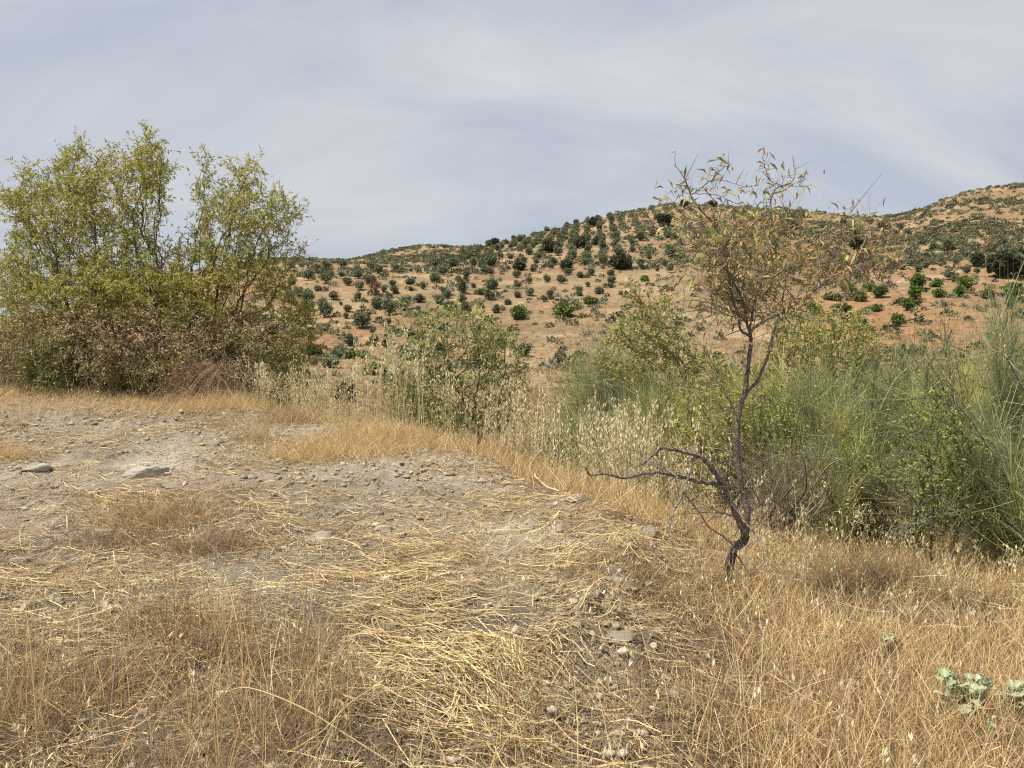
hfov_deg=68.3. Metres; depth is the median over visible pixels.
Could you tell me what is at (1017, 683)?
pale leafy plant
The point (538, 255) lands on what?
olive tree
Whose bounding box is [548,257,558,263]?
olive tree
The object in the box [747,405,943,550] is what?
broom shrub
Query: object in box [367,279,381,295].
dead tree
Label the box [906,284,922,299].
citrus bush
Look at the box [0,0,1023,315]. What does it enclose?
sky
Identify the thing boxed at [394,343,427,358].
valley bush
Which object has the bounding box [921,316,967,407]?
bare branch
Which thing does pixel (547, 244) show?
holm oak
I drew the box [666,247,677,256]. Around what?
olive tree
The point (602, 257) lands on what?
olive tree
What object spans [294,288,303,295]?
olive tree
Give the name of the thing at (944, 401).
yellow broom
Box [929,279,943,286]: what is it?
citrus bush
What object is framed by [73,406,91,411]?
clod
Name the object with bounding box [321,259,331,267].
olive tree
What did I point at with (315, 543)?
stick
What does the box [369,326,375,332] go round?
olive tree
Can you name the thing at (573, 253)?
olive tree
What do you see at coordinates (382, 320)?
olive tree
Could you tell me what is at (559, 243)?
olive tree
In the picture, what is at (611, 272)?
olive tree
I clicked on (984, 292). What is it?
citrus bush
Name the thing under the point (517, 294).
olive tree
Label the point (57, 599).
clod
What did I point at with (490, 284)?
olive tree
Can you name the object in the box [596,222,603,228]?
olive tree
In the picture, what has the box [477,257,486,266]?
olive tree
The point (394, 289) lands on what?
olive tree
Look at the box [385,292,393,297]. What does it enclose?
olive tree
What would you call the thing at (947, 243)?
olive tree
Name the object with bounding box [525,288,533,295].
olive tree
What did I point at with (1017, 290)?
citrus bush
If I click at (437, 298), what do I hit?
olive tree
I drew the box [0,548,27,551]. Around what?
stick
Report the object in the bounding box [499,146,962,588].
almond tree
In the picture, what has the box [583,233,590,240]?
olive tree
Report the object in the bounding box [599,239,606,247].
olive tree
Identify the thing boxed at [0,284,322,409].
bramble thicket
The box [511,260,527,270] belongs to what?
holm oak
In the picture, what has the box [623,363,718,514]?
broom shrub
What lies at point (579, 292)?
olive tree
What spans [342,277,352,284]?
olive tree
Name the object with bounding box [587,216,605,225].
holm oak
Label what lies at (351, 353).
valley bush
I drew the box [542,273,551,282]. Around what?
olive tree
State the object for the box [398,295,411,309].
olive tree
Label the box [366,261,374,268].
olive tree
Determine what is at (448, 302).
olive tree
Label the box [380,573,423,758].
dry stalk
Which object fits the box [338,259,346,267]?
olive tree
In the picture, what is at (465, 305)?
olive tree
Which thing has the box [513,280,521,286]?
olive tree
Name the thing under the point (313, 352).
evergreen bush
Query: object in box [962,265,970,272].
olive tree
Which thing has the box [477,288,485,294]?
light green bush
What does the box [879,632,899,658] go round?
pale leafy plant
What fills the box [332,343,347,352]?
olive tree
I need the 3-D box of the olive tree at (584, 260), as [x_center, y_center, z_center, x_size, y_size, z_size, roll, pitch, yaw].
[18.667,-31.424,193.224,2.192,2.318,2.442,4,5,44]
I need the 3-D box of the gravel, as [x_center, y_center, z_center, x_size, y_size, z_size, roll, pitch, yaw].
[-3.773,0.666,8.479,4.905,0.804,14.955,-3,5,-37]
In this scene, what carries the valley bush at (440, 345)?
on the ground at (346, 292)
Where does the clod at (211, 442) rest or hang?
on the ground at (346, 292)
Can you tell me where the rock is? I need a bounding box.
[604,630,637,646]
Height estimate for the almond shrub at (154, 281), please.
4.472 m
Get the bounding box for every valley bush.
[321,355,340,367]
[344,347,371,358]
[361,361,389,374]
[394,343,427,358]
[422,340,442,349]
[435,370,463,383]
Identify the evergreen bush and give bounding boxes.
[305,343,325,355]
[330,381,359,401]
[381,337,395,348]
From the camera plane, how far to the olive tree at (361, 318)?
122.53 m
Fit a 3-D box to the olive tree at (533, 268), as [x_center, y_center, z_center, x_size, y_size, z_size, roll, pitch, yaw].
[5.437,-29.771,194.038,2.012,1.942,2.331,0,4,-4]
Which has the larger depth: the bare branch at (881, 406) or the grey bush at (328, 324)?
the grey bush at (328, 324)
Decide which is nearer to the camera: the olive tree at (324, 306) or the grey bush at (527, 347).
the grey bush at (527, 347)
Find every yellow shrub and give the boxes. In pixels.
[587,275,742,418]
[658,368,808,523]
[739,297,894,526]
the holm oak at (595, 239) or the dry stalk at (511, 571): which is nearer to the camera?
the dry stalk at (511, 571)
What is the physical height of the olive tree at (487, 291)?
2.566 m
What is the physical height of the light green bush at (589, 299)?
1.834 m
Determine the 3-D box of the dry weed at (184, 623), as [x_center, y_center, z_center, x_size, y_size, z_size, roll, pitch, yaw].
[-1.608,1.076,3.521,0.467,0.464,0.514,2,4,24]
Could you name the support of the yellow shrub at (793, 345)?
on the ground at (346, 292)
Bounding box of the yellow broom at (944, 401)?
[878,330,1014,531]
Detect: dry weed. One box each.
[108,566,230,670]
[121,589,167,630]
[213,588,262,674]
[497,624,554,734]
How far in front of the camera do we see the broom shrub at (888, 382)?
9.26 m
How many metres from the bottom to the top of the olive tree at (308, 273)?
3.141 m
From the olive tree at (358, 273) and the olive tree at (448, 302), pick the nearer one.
the olive tree at (448, 302)
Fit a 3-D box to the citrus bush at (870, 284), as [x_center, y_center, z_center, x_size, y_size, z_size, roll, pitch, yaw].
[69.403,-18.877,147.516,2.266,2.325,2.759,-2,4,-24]
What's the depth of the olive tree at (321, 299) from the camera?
142.35 m
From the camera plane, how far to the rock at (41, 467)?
7.03 m
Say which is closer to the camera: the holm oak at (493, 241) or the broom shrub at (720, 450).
the broom shrub at (720, 450)
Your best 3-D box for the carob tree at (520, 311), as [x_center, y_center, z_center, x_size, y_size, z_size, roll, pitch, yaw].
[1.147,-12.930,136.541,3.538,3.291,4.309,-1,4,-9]
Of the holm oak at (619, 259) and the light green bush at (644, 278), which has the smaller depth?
the light green bush at (644, 278)
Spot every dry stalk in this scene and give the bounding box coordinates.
[20,601,37,748]
[110,586,129,715]
[218,687,395,765]
[281,676,382,755]
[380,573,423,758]
[510,568,516,749]
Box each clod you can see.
[8,557,29,562]
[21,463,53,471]
[48,597,66,602]
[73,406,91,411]
[91,529,115,536]
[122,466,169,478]
[161,482,182,488]
[205,439,224,446]
[306,530,332,542]
[373,525,392,530]
[563,493,587,502]
[601,576,623,584]
[637,526,659,537]
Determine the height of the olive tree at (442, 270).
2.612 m
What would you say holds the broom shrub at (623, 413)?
on the ground at (346, 292)
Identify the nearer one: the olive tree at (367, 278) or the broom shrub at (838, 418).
the broom shrub at (838, 418)
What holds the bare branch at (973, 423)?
attached to the broom shrub at (996, 493)
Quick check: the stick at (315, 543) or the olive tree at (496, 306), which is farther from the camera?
the olive tree at (496, 306)
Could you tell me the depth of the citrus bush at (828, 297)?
141.09 m
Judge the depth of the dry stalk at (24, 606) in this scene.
2.86 m
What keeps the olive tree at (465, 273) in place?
on the ground at (346, 292)
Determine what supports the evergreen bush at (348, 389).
on the ground at (346, 292)
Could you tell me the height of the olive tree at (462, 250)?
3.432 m
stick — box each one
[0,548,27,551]
[295,537,332,547]
[591,644,613,654]
[629,627,641,643]
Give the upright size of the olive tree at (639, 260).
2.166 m
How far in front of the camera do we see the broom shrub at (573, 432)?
9.94 m
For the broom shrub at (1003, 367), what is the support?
on the ground at (346, 292)
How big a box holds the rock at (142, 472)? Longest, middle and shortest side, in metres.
0.410 x 0.196 x 0.158 m
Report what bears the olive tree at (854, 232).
on the ground at (346, 292)
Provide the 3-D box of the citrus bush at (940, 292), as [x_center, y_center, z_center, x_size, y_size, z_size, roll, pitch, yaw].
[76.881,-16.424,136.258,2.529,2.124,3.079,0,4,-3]
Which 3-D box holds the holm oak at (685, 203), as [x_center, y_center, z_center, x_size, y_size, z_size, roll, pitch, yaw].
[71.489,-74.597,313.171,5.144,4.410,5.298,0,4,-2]
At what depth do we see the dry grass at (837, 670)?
3.69 m
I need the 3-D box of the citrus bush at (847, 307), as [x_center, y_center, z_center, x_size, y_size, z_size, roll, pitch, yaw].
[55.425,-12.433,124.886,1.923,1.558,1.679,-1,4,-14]
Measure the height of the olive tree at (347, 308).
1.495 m
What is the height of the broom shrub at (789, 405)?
2.619 m
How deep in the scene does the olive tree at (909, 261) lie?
179.34 m
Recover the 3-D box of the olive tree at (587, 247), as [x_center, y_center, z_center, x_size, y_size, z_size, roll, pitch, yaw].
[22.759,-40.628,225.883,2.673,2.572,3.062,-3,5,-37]
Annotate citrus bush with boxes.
[808,302,816,310]
[822,292,837,299]
[838,283,857,292]
[842,304,852,311]
[851,290,869,301]
[858,317,867,324]
[861,282,874,291]
[869,303,885,311]
[871,285,889,297]
[889,313,905,325]
[900,298,915,310]
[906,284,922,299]
[909,272,926,286]
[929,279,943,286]
[931,287,946,296]
[953,285,966,296]
[954,274,974,288]
[978,287,996,298]
[1004,281,1023,295]
[1004,297,1016,308]
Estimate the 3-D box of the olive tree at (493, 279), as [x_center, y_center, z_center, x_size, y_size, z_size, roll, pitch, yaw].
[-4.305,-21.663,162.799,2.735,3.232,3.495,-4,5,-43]
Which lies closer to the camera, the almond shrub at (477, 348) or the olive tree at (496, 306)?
the almond shrub at (477, 348)
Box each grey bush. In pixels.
[320,322,333,329]
[515,341,531,356]
[553,350,567,363]
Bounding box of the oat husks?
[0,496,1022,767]
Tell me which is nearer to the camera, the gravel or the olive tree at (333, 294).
the gravel
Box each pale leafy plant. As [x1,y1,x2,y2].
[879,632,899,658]
[933,668,996,719]
[983,715,1004,743]
[994,679,1023,722]
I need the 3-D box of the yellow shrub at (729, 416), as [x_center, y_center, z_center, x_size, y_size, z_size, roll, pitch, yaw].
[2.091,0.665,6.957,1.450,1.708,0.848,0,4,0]
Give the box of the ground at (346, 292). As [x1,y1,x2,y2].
[0,184,1023,767]
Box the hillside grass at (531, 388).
[243,299,1023,462]
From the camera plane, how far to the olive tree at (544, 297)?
147.25 m
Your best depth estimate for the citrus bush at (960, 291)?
134.64 m
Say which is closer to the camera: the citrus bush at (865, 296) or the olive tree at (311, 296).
the citrus bush at (865, 296)
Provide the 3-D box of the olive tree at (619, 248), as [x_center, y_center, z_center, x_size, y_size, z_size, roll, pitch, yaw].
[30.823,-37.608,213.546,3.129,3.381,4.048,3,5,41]
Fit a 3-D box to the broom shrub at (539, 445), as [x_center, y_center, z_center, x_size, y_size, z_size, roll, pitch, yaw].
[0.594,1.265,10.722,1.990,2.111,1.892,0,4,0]
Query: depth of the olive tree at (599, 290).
154.47 m
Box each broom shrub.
[499,404,588,476]
[526,379,633,486]
[533,293,670,445]
[560,368,659,471]
[580,341,735,510]
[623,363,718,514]
[637,335,821,531]
[682,329,872,533]
[708,293,991,542]
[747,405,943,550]
[809,322,991,534]
[836,335,938,514]
[839,248,1023,549]
[855,310,999,527]
[858,349,1023,586]
[966,300,1023,399]
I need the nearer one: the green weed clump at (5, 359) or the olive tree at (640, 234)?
the green weed clump at (5, 359)
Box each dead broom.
[698,404,897,560]
[797,443,977,555]
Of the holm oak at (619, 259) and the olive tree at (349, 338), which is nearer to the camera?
the olive tree at (349, 338)
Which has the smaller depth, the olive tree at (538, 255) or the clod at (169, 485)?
the clod at (169, 485)
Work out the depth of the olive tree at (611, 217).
301.30 m
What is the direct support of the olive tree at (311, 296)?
on the ground at (346, 292)
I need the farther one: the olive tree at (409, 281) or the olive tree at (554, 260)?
the olive tree at (554, 260)
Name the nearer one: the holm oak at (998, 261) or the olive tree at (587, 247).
the holm oak at (998, 261)
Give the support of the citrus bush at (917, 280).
on the ground at (346, 292)
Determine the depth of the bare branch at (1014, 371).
5.00 m
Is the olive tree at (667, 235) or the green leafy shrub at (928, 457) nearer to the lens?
the green leafy shrub at (928, 457)
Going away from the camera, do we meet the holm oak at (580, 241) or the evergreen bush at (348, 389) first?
the evergreen bush at (348, 389)
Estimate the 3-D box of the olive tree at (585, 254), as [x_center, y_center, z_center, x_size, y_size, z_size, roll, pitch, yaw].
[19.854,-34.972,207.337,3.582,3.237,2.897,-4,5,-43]
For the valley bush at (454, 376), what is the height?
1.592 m
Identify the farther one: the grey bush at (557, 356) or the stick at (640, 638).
the grey bush at (557, 356)
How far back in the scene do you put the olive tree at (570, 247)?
226.15 m
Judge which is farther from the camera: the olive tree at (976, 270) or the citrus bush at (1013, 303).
the olive tree at (976, 270)
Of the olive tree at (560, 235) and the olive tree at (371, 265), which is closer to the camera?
the olive tree at (371, 265)
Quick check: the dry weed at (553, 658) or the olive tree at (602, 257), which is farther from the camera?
the olive tree at (602, 257)
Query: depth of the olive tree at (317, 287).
157.87 m
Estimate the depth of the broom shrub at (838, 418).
6.70 m
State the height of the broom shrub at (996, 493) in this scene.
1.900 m
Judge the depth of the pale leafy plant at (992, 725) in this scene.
2.95 m
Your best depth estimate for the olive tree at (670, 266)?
178.76 m
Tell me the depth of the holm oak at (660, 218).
271.17 m
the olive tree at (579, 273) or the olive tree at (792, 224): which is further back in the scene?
the olive tree at (792, 224)
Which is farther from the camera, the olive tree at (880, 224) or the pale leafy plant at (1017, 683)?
the olive tree at (880, 224)
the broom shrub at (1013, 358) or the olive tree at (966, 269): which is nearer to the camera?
the broom shrub at (1013, 358)
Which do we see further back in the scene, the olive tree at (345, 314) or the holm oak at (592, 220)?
the holm oak at (592, 220)
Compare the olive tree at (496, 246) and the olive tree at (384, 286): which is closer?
the olive tree at (384, 286)
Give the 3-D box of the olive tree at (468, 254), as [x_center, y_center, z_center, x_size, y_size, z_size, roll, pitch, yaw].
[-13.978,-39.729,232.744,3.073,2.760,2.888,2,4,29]
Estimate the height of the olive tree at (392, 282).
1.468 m
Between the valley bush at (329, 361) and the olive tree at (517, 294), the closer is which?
the valley bush at (329, 361)
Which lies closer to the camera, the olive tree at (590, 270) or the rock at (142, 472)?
the rock at (142, 472)
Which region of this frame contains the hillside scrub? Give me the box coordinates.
[241,182,1023,385]
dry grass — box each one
[0,377,849,767]
[225,380,1023,767]
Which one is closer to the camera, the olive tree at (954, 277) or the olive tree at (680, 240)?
the olive tree at (954, 277)
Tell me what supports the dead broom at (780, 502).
on the ground at (346, 292)
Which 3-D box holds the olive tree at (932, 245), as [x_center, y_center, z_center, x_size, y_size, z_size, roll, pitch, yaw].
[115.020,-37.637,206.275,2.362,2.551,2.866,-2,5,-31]
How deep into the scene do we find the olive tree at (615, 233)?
245.08 m
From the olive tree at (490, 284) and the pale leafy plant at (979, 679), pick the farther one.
the olive tree at (490, 284)
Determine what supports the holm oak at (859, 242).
on the ground at (346, 292)
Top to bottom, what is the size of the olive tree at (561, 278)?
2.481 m
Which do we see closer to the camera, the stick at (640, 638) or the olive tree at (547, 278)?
the stick at (640, 638)
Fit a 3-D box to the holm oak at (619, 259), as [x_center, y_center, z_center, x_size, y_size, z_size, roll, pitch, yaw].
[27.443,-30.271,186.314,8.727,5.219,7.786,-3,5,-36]
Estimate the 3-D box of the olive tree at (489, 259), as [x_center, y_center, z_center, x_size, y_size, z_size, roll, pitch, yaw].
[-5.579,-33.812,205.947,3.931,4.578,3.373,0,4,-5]
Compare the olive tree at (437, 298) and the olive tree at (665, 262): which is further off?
the olive tree at (665, 262)
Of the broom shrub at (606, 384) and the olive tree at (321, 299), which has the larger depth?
the olive tree at (321, 299)
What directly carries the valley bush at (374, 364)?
on the ground at (346, 292)
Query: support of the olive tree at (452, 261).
on the ground at (346, 292)
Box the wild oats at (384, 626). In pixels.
[0,506,961,767]
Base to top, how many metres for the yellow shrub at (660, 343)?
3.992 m
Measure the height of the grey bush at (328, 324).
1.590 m
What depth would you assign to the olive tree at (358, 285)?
157.70 m
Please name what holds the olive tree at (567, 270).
on the ground at (346, 292)
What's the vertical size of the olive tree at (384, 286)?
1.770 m
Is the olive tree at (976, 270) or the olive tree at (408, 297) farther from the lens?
the olive tree at (976, 270)
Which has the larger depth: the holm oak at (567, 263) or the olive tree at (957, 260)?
the holm oak at (567, 263)
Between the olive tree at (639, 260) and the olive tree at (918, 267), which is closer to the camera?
the olive tree at (918, 267)
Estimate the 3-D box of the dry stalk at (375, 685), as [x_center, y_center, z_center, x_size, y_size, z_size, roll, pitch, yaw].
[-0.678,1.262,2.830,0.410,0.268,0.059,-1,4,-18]
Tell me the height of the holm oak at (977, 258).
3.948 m
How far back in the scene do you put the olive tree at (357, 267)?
190.38 m
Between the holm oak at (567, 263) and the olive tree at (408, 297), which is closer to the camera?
the olive tree at (408, 297)
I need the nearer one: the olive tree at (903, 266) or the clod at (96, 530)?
the clod at (96, 530)
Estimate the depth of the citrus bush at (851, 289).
146.74 m
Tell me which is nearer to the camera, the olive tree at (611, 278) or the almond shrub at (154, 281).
the almond shrub at (154, 281)
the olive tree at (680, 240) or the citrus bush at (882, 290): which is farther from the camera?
the olive tree at (680, 240)
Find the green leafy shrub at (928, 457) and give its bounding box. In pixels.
[886,377,1010,569]
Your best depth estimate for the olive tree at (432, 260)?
207.10 m
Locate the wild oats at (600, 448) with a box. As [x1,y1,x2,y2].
[218,316,1023,697]
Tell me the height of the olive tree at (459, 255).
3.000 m
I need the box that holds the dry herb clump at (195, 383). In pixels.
[136,342,272,409]
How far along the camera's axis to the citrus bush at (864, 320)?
107.20 m
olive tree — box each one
[284,290,293,302]
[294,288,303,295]
[299,298,314,309]
[300,268,313,279]
[300,287,315,299]
[313,262,323,269]
[313,285,322,290]
[315,297,327,306]
[317,300,333,316]
[318,270,334,282]
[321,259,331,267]
[328,291,340,299]
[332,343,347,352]
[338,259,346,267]
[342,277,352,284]
[342,312,348,317]
[343,304,352,311]
[343,332,358,345]
[350,310,371,328]
[352,269,362,278]
[353,265,361,270]
[353,290,361,299]
[355,281,365,289]
[362,273,376,283]
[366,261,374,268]
[369,295,383,307]
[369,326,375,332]
[374,265,382,272]
[379,318,391,324]
[380,296,397,314]
[381,284,386,291]
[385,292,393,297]
[389,280,397,285]
[390,285,398,293]
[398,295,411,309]
[403,278,415,284]
[413,294,425,301]
[420,281,425,288]
[427,254,439,266]
[429,270,440,282]
[433,295,444,303]
[437,266,448,274]
[441,289,452,297]
[442,298,458,312]
[447,257,456,266]
[456,279,468,292]
[457,252,465,260]
[457,292,467,301]
[459,247,465,253]
[459,300,472,313]
[462,270,469,276]
[463,251,470,258]
[468,256,476,265]
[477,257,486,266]
[480,267,487,272]
[483,289,494,297]
[484,277,498,288]
[485,253,497,266]
[485,278,496,289]
[491,304,499,311]
[493,243,500,249]
[504,298,512,304]
[512,270,521,277]
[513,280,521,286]
[513,291,521,296]
[524,247,532,254]
[525,276,532,282]
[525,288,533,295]
[530,264,536,271]
[534,251,542,259]
[540,295,547,300]
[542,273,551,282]
[546,261,554,267]
[546,289,554,295]
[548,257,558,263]
[553,245,560,255]
[554,240,562,247]
[555,274,565,283]
[556,233,563,238]
[563,267,572,274]
[564,254,574,260]
[566,248,577,257]
[567,244,575,250]
[568,228,578,235]
[576,270,582,277]
[576,290,583,295]
[579,251,590,259]
[581,257,588,264]
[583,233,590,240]
[583,244,592,250]
[587,266,595,275]
[594,286,605,293]
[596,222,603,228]
[598,253,607,261]
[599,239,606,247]
[606,269,614,274]
[607,275,615,281]
[608,213,615,220]
[608,230,619,238]
[616,245,626,252]
[629,246,635,251]
[635,230,645,240]
[636,258,644,263]
[649,228,656,235]
[660,259,668,265]
[663,229,673,237]
[665,262,673,270]
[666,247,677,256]
[677,237,685,244]
[789,219,797,226]
[848,225,860,233]
[853,267,866,278]
[876,221,887,228]
[896,222,905,228]
[899,261,906,268]
[906,259,913,265]
[913,263,922,271]
[922,261,929,267]
[928,242,937,249]
[938,235,954,250]
[943,268,957,277]
[950,273,959,280]
[952,258,960,262]
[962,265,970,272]
[973,267,980,272]
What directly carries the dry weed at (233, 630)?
on the ground at (346, 292)
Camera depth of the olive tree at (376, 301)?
144.29 m
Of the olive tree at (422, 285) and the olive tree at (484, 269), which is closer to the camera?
the olive tree at (422, 285)
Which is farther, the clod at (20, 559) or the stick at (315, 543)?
the stick at (315, 543)
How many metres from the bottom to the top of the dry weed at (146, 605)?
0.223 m
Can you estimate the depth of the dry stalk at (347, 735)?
2.82 m
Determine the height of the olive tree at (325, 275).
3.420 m
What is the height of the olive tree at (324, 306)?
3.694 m
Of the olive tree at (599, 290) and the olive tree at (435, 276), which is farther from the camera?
the olive tree at (435, 276)
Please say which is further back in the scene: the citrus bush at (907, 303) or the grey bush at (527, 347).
the citrus bush at (907, 303)
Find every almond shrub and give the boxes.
[0,119,327,379]
[376,295,540,449]
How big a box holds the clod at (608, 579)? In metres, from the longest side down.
0.147 x 0.088 x 0.057 m
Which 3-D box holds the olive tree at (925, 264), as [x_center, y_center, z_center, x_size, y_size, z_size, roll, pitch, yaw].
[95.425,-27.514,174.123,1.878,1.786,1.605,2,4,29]
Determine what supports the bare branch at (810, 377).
attached to the broom shrub at (838, 418)
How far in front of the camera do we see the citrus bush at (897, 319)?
105.93 m
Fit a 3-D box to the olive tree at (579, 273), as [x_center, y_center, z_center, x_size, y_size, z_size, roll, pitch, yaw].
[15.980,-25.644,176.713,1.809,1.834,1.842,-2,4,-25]
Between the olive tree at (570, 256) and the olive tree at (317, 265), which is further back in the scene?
the olive tree at (570, 256)
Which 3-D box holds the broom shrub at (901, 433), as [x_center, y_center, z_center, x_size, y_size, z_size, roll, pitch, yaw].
[3.851,0.560,7.280,2.230,2.494,2.157,0,4,0]
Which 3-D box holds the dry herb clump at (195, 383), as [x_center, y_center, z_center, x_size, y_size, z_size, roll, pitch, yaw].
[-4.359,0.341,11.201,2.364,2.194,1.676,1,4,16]
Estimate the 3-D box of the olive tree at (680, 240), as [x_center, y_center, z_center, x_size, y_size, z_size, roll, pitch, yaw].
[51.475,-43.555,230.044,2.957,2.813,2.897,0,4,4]
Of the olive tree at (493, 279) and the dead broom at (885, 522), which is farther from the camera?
the olive tree at (493, 279)
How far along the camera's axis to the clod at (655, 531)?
5.21 m
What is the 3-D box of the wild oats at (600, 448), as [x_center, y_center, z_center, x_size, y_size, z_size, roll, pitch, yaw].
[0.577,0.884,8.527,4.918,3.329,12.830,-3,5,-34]
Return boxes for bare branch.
[798,344,818,413]
[880,343,939,409]
[919,360,989,448]
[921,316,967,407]
[981,335,1023,390]
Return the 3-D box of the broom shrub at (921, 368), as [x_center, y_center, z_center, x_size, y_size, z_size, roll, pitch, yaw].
[5.428,0.529,9.888,2.269,2.984,2.494,0,4,0]
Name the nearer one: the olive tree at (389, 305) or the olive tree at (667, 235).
the olive tree at (389, 305)
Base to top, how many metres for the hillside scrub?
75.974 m
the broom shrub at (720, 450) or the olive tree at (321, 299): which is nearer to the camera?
the broom shrub at (720, 450)
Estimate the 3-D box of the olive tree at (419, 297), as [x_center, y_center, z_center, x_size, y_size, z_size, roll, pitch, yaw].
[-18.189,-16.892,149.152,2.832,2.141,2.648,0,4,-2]
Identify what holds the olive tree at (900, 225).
on the ground at (346, 292)
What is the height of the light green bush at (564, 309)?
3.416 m
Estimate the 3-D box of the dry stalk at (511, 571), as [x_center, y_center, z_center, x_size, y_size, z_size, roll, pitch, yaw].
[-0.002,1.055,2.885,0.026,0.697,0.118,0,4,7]
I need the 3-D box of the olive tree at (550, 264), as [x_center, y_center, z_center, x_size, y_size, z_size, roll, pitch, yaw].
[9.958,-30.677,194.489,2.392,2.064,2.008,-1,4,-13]
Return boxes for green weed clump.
[0,317,91,388]
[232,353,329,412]
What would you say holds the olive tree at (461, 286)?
on the ground at (346, 292)
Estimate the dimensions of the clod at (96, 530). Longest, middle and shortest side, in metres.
0.209 x 0.125 x 0.081 m
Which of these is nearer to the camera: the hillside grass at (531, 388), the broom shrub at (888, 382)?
the broom shrub at (888, 382)
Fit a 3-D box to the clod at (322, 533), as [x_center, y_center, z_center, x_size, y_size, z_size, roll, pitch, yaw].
[-1.375,1.106,5.411,0.272,0.107,0.195,-4,-5,-15]
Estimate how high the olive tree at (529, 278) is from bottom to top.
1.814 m
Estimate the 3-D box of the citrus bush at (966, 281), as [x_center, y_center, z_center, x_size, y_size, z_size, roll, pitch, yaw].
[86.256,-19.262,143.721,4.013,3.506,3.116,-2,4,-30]
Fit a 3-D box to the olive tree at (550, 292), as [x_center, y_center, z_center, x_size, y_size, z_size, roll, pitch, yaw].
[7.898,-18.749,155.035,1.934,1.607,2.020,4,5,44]
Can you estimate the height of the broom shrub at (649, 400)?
2.774 m
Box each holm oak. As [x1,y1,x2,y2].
[489,237,499,244]
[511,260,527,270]
[539,238,556,252]
[560,259,573,270]
[570,235,587,247]
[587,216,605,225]
[590,236,599,244]
[604,250,635,268]
[653,212,674,224]
[679,199,689,206]
[706,200,717,206]
[848,236,866,249]
[968,252,986,266]
[981,248,1023,277]
[1017,247,1023,274]
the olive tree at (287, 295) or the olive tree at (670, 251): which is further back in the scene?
the olive tree at (670, 251)
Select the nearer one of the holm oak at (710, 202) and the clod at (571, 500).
the clod at (571, 500)
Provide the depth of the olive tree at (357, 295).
149.87 m
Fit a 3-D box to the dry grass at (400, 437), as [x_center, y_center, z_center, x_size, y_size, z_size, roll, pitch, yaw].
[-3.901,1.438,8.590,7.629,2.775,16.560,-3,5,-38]
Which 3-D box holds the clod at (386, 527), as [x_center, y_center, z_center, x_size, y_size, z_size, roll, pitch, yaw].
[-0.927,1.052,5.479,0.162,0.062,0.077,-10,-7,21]
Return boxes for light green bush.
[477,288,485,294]
[552,301,575,316]
[581,295,600,303]
[639,275,648,281]
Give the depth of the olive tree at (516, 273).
183.69 m
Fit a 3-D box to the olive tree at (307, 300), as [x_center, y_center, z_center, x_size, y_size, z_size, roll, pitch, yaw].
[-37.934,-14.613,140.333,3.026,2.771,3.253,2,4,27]
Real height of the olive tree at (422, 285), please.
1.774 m
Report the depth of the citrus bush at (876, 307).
122.46 m
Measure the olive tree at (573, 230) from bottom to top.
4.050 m
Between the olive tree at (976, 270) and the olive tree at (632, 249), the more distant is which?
the olive tree at (632, 249)
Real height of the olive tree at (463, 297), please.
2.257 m
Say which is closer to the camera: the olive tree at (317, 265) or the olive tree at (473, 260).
the olive tree at (317, 265)
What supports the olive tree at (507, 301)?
on the ground at (346, 292)
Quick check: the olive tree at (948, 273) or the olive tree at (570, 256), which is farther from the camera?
the olive tree at (570, 256)
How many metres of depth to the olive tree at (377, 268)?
189.70 m
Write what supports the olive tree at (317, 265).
on the ground at (346, 292)
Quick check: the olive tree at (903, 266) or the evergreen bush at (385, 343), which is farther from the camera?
the olive tree at (903, 266)
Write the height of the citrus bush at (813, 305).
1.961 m
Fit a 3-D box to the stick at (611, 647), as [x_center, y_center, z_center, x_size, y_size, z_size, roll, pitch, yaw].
[0.417,1.210,3.440,0.140,0.037,0.016,-3,5,-36]
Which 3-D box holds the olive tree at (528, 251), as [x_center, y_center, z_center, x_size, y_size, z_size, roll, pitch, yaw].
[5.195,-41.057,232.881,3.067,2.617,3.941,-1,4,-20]
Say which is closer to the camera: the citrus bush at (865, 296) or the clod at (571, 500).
the clod at (571, 500)
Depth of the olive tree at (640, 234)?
237.49 m
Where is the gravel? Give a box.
[0,383,712,767]
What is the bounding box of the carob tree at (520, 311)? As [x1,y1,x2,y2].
[509,304,527,318]
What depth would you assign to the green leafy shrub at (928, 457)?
5.22 m
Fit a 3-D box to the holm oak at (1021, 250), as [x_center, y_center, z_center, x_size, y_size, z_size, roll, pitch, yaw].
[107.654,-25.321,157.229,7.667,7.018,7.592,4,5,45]
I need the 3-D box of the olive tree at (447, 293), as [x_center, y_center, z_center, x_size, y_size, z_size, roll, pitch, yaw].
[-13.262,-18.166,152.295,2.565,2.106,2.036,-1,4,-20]
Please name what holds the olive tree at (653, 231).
on the ground at (346, 292)
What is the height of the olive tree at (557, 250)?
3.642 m
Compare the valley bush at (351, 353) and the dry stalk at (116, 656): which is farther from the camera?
the valley bush at (351, 353)
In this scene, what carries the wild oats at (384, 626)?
on the ground at (346, 292)
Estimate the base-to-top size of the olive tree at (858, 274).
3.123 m

